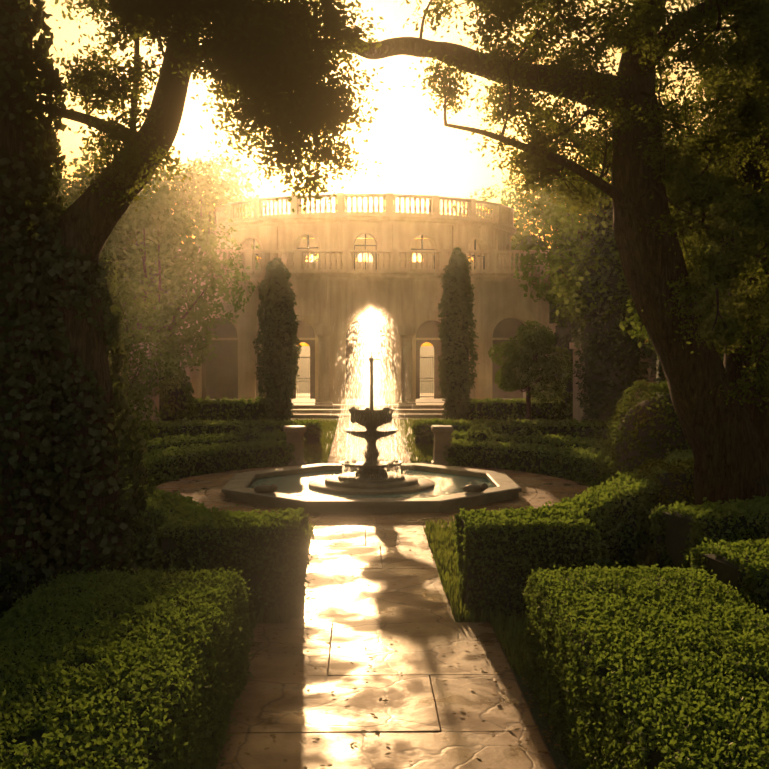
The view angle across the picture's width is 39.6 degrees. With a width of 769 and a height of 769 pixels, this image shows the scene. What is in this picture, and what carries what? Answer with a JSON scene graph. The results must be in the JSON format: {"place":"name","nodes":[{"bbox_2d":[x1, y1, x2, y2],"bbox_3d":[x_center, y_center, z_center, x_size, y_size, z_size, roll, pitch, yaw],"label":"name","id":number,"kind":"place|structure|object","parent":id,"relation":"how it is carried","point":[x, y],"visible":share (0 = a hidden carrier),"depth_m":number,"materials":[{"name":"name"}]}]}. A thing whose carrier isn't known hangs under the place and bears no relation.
{"place":"outdoors","nodes":[
{"label":"outdoors","id":0,"kind":"place"},
{"bbox_2d":[57,179,83,203],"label":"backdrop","id":1,"kind":"structure","parent":0,"point":[73,192],"depth_m":58.59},
{"bbox_2d":[52,477,221,574],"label":"hedge wall","id":2,"kind":"structure","parent":0,"point":[166,505],"depth_m":13.01,"materials":[{"name":"green plant"}]},
{"bbox_2d":[114,228,179,368],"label":"cypress tree","id":3,"kind":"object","parent":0,"point":[154,282],"depth_m":46.62,"materials":[{"name":"green plant"}]},
{"bbox_2d":[153,165,259,267],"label":"tree","id":4,"kind":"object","parent":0,"point":[225,178],"depth_m":62.49,"materials":[{"name":"green plant"}]},
{"bbox_2d":[0,0,768,768],"label":"sky","id":5,"kind":"structure","parent":0,"point":[418,154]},
{"bbox_2d":[160,346,662,768],"bbox_3d":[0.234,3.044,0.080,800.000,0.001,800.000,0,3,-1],"label":"ground","id":6,"kind":"structure","parent":0,"point":[427,372],"depth_m":36.31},
{"bbox_2d":[0,0,90,625],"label":"ivy trunk","id":7,"kind":"object","parent":6,"relation":"on","point":[42,81],"visible":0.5,"depth_m":9.77,"materials":[{"name":"green plant"}]},
{"bbox_2d":[36,117,84,206],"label":"tree","id":8,"kind":"object","parent":6,"relation":"on","point":[66,192],"depth_m":34.32,"materials":[{"name":"green plant"}]},
{"bbox_2d":[43,149,115,276],"bbox_3d":[-11.186,-3.661,28.754,7.056,7.243,7.823,-2,3,-31],"label":"tree","id":9,"kind":"object","parent":6,"relation":"on","point":[108,254],"depth_m":28.09,"materials":[{"name":"green plant"}]},
{"bbox_2d":[19,236,153,589],"bbox_3d":[-2.925,0.664,10.412,1.358,4.340,1.332,0,3,-1],"label":"ivy trunk","id":10,"kind":"object","parent":6,"relation":"on","point":[106,525],"visible":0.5,"depth_m":10.10,"materials":[{"name":"green plant"}]},
{"bbox_2d":[100,254,126,296],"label":"tree","id":11,"kind":"object","parent":6,"relation":"on","point":[116,275],"depth_m":18.37,"materials":[{"name":"green plant"}]},
{"bbox_2d":[0,559,256,768],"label":"hedge","id":12,"kind":"object","parent":6,"relation":"on","point":[226,694],"depth_m":6.97,"materials":[{"name":"green plant"}]},
{"bbox_2d":[101,275,182,447],"bbox_3d":[-5.765,0.042,21.407,3.556,4.538,3.614,0,3,-1],"label":"tree","id":13,"kind":"object","parent":6,"relation":"on","point":[138,389],"depth_m":20.99,"materials":[{"name":"green plant"}]},
{"bbox_2d":[47,143,242,355],"bbox_3d":[-10.160,-3.958,39.518,9.540,10.950,10.120,0,3,-1],"label":"tree","id":14,"kind":"object","parent":6,"relation":"on","point":[86,183],"depth_m":38.46,"materials":[{"name":"green plant"}]},
{"bbox_2d":[159,360,199,420],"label":"shrub","id":15,"kind":"object","parent":6,"relation":"on","point":[187,387],"depth_m":37.17,"materials":[{"name":"green plant"}]},
{"bbox_2d":[0,0,404,586],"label":"oak","id":16,"kind":"object","parent":6,"relation":"on","point":[167,12],"depth_m":9.54,"materials":[{"name":"green plant"}]},
{"bbox_2d":[118,438,295,486],"bbox_3d":[-4.189,1.677,23.805,1.864,0.740,5.937,2,3,34],"label":"hedge","id":17,"kind":"object","parent":6,"relation":"on","point":[151,458],"depth_m":24.07,"materials":[{"name":"green plant"}]},
{"bbox_2d":[117,429,305,456],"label":"hedge","id":18,"kind":"object","parent":6,"relation":"on","point":[156,442],"depth_m":26.01,"materials":[{"name":"green plant"}]},
{"bbox_2d":[116,152,317,294],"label":"tree","id":19,"kind":"object","parent":6,"relation":"on","point":[215,192],"depth_m":50.45,"materials":[{"name":"green plant"}]},
{"bbox_2d":[168,396,268,421],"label":"hedge","id":20,"kind":"object","parent":6,"relation":"on","point":[201,401],"depth_m":38.64,"materials":[{"name":"green plant"}]},
{"bbox_2d":[125,417,323,445],"bbox_3d":[-4.682,1.354,30.190,5.932,0.850,1.360,0,3,-7],"label":"hedge","id":21,"kind":"object","parent":6,"relation":"on","point":[230,424],"depth_m":29.86,"materials":[{"name":"green plant"}]},
{"bbox_2d":[147,504,312,622],"bbox_3d":[-1.680,1.961,11.948,1.753,1.143,1.313,0,3,-1],"label":"hedge","id":22,"kind":"object","parent":6,"relation":"on","point":[227,520],"depth_m":11.45,"materials":[{"name":"green plant"}]},
{"bbox_2d":[253,257,301,420],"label":"cypress","id":23,"kind":"object","parent":6,"relation":"on","point":[282,274],"depth_m":37.59,"materials":[{"name":"green plant"}]},
{"bbox_2d":[283,425,305,465],"bbox_3d":[-2.140,1.459,25.486,0.560,0.950,0.560,0,3,-1],"label":"pedestal","id":24,"kind":"object","parent":6,"relation":"on","point":[294,434],"visible":0.81,"depth_m":25.30,"materials":[{"name":"stone"}]},
{"bbox_2d":[57,519,655,675],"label":"grass edges","id":25,"kind":"object","parent":6,"relation":"on","point":[442,547],"depth_m":11.49,"materials":[{"name":"green plant"}]},
{"bbox_2d":[176,193,556,418],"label":"building","id":26,"kind":"structure","parent":6,"relation":"on","point":[329,379],"depth_m":41.88,"materials":[{"name":"stone"}]},
{"bbox_2d":[223,234,484,269],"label":"windows","id":27,"kind":"structure","parent":26,"relation":"attached to","point":[308,248],"depth_m":42.62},
{"bbox_2d":[201,318,525,402],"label":"archway","id":28,"kind":"object","parent":26,"relation":"attached to","point":[212,390],"depth_m":45.10,"materials":[{"name":"beige stone"}]},
{"bbox_2d":[297,355,433,396],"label":"window frames","id":29,"kind":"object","parent":26,"relation":"attached to","point":[432,357],"depth_m":45.29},
{"bbox_2d":[146,418,599,487],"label":"lawn grass","id":30,"kind":"structure","parent":6,"relation":"on","point":[319,455],"depth_m":29.85,"materials":[{"name":"green plant"}]},
{"bbox_2d":[99,184,259,374],"bbox_3d":[-7.527,-2.273,33.154,7.460,8.138,6.331,0,3,-1],"label":"tree","id":31,"kind":"object","parent":30,"relation":"on","point":[127,225],"depth_m":32.62,"materials":[{"name":"green plant"}]},
{"bbox_2d":[488,320,572,420],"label":"tree","id":32,"kind":"object","parent":30,"relation":"on","point":[534,342],"depth_m":36.37,"materials":[{"name":"green plant"}]},
{"bbox_2d":[156,465,590,529],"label":"plaza slabs","id":33,"kind":"structure","parent":6,"relation":"on","point":[214,496],"depth_m":19.80,"materials":[{"name":"beige stone"}]},
{"bbox_2d":[222,463,521,512],"bbox_3d":[-0.258,2.004,21.149,5.617,0.240,5.617,0,3,-1],"label":"fountain basin","id":34,"kind":"object","parent":33,"relation":"on","point":[238,489],"visible":0.81,"depth_m":19.25,"materials":[{"name":"stone"}]},
{"bbox_2d":[253,483,487,492],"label":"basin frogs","id":35,"kind":"object","parent":34,"relation":"on","point":[467,488],"visible":0.98,"depth_m":19.33,"materials":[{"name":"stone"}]},
{"bbox_2d":[248,470,493,497],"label":"fountain water","id":36,"kind":"structure","parent":34,"relation":"in","point":[449,484],"depth_m":21.43,"materials":[{"name":"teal liquid"}]},
{"bbox_2d":[309,472,433,494],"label":"fountain plinth","id":37,"kind":"structure","parent":34,"relation":"in","point":[344,483],"depth_m":20.50,"materials":[{"name":"beige stone"}]},
{"bbox_2d":[340,350,402,476],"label":"fountain tiers","id":38,"kind":"object","parent":37,"relation":"on","point":[370,465],"visible":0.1,"depth_m":20.87,"materials":[{"name":"stone"}]},
{"bbox_2d":[177,468,582,768],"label":"fallen leaves","id":39,"kind":"object","parent":6,"relation":"on","point":[318,739],"visible":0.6,"depth_m":9.07,"materials":[{"name":"brown plant"}]},
{"bbox_2d":[110,342,656,422],"bbox_3d":[-0.531,0.165,32.776,17.600,2.900,1.800,0,3,-1],"label":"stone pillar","id":40,"kind":"object","parent":6,"relation":"on","point":[578,412],"visible":0.02,"depth_m":32.33,"materials":[{"name":"stone"}]},
{"bbox_2d":[213,419,557,768],"bbox_3d":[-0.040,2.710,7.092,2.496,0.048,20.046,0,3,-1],"label":"path slabs","id":41,"kind":"structure","parent":6,"relation":"on","point":[420,678],"depth_m":9.39,"materials":[{"name":"beige stone"}]},
{"bbox_2d":[328,417,410,462],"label":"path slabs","id":42,"kind":"structure","parent":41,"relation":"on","point":[336,445],"depth_m":29.80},
{"bbox_2d":[431,425,453,464],"bbox_3d":[1.379,1.456,25.568,0.515,0.950,0.515,0,3,-1],"label":"pedestal","id":43,"kind":"object","parent":6,"relation":"on","point":[441,438],"visible":0.85,"depth_m":25.38,"materials":[{"name":"stone"}]},
{"bbox_2d":[437,247,478,420],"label":"cypress","id":44,"kind":"object","parent":6,"relation":"on","point":[458,262],"depth_m":38.13,"materials":[{"name":"green plant"}]},
{"bbox_2d":[411,416,617,445],"bbox_3d":[3.725,1.346,30.374,5.953,0.853,1.331,0,3,3],"label":"hedge","id":45,"kind":"object","parent":6,"relation":"on","point":[546,424],"depth_m":29.99,"materials":[{"name":"green plant"}]},
{"bbox_2d":[464,398,572,420],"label":"hedge","id":46,"kind":"object","parent":6,"relation":"on","point":[488,401],"depth_m":38.88,"materials":[{"name":"green plant"}]},
{"bbox_2d":[449,169,593,272],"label":"tree","id":47,"kind":"object","parent":6,"relation":"on","point":[522,227],"depth_m":53.34,"materials":[{"name":"green plant"}]},
{"bbox_2d":[432,430,614,453],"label":"hedge","id":48,"kind":"object","parent":6,"relation":"on","point":[567,440],"depth_m":26.02,"materials":[{"name":"green plant"}]},
{"bbox_2d":[508,420,538,437],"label":"topiary","id":49,"kind":"object","parent":6,"relation":"on","point":[521,424],"depth_m":26.99,"materials":[{"name":"green plant"}]},
{"bbox_2d":[450,504,605,620],"bbox_3d":[1.591,1.966,12.027,1.633,1.127,1.337,0,3,-1],"label":"hedge","id":50,"kind":"object","parent":6,"relation":"on","point":[476,520],"depth_m":11.52,"materials":[{"name":"green plant"}]},
{"bbox_2d":[511,235,547,269],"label":"tree","id":51,"kind":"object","parent":6,"relation":"on","point":[529,243],"depth_m":56.89,"materials":[{"name":"green plant"}]},
{"bbox_2d":[443,437,621,486],"bbox_3d":[3.530,1.670,23.980,1.850,0.730,5.991,-2,3,-36],"label":"hedge","id":52,"kind":"object","parent":6,"relation":"on","point":[562,453],"depth_m":24.15,"materials":[{"name":"green plant"}]},
{"bbox_2d":[464,424,493,441],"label":"topiary","id":53,"kind":"object","parent":52,"relation":"on","point":[474,429],"depth_m":26.18,"materials":[{"name":"green plant"}]},
{"bbox_2d":[326,0,768,506],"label":"oak","id":54,"kind":"object","parent":6,"relation":"on","point":[730,194],"depth_m":12.69,"materials":[{"name":"plant"}]},
{"bbox_2d":[553,361,572,414],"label":"cypress tree","id":55,"kind":"object","parent":6,"relation":"on","point":[559,401],"depth_m":38.25,"materials":[{"name":"green plant"}]},
{"bbox_2d":[513,123,678,341],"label":"tree","id":56,"kind":"object","parent":6,"relation":"on","point":[551,261],"depth_m":40.31,"materials":[{"name":"green plant"}]},
{"bbox_2d":[572,193,652,425],"bbox_3d":[6.537,-1.981,30.578,2.516,7.580,2.487,0,3,-1],"label":"cypress tree","id":57,"kind":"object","parent":6,"relation":"on","point":[615,364],"depth_m":29.91,"materials":[{"name":"green plant"}]},
{"bbox_2d":[540,112,728,342],"bbox_3d":[9.001,-2.991,30.140,9.292,9.837,8.113,0,3,-1],"label":"tree","id":58,"kind":"object","parent":6,"relation":"on","point":[568,292],"depth_m":29.56,"materials":[{"name":"green plant"}]},
{"bbox_2d":[594,379,690,485],"bbox_3d":[5.330,1.012,20.127,2.795,2.310,2.671,0,3,-1],"label":"shrub","id":59,"kind":"object","parent":6,"relation":"on","point":[654,387],"depth_m":19.54,"materials":[{"name":"green plant"}]},
{"bbox_2d":[518,562,768,768],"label":"hedge","id":60,"kind":"object","parent":6,"relation":"on","point":[757,624],"depth_m":7.07,"materials":[{"name":"green plant"}]},
{"bbox_2d":[524,1,768,456],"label":"oak","id":61,"kind":"object","parent":6,"relation":"on","point":[760,419],"depth_m":14.96,"materials":[{"name":"green plant"}]},
{"bbox_2d":[628,457,694,544],"bbox_3d":[4.203,1.708,15.315,1.698,1.340,1.508,0,3,-1],"label":"shrub","id":62,"kind":"object","parent":6,"relation":"on","point":[673,468],"depth_m":15.00,"materials":[{"name":"green plant"}]},
{"bbox_2d":[619,166,731,361],"bbox_3d":[7.978,-1.306,20.226,6.740,7.333,6.446,0,3,-1],"label":"tree","id":63,"kind":"object","parent":6,"relation":"on","point":[637,328],"visible":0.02,"depth_m":20.83,"materials":[{"name":"green plant"}]},
{"bbox_2d":[650,138,728,395],"bbox_3d":[8.180,-2.246,27.560,2.719,8.373,2.785,0,3,-1],"label":"cypress tree","id":64,"kind":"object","parent":6,"relation":"on","point":[659,374],"depth_m":27.51,"materials":[{"name":"green plant"}]},
{"bbox_2d":[678,130,730,283],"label":"tree","id":65,"kind":"object","parent":6,"relation":"on","point":[708,240],"depth_m":24.98,"materials":[{"name":"green plant"}]},
{"bbox_2d":[648,493,768,576],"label":"hedge","id":66,"kind":"object","parent":6,"relation":"on","point":[738,507],"depth_m":12.42,"materials":[{"name":"green plant"}]},
{"bbox_2d":[686,537,768,629],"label":"hedge","id":67,"kind":"object","parent":6,"relation":"on","point":[755,554],"depth_m":10.01,"materials":[{"name":"green plant"}]},
{"bbox_2d":[483,176,585,253],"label":"tree","id":68,"kind":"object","parent":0,"point":[523,232],"depth_m":61.63,"materials":[{"name":"green plant"}]},
{"bbox_2d":[549,229,589,396],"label":"cypress tree","id":69,"kind":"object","parent":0,"point":[564,332],"depth_m":47.58,"materials":[{"name":"green plant"}]},
{"bbox_2d":[530,448,693,575],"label":"hedge wall","id":70,"kind":"structure","parent":0,"point":[603,494],"depth_m":13.73,"materials":[{"name":"green plant"}]},
{"bbox_2d":[658,360,664,391],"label":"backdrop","id":71,"kind":"structure","parent":0,"point":[662,375],"depth_m":60.12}
]}

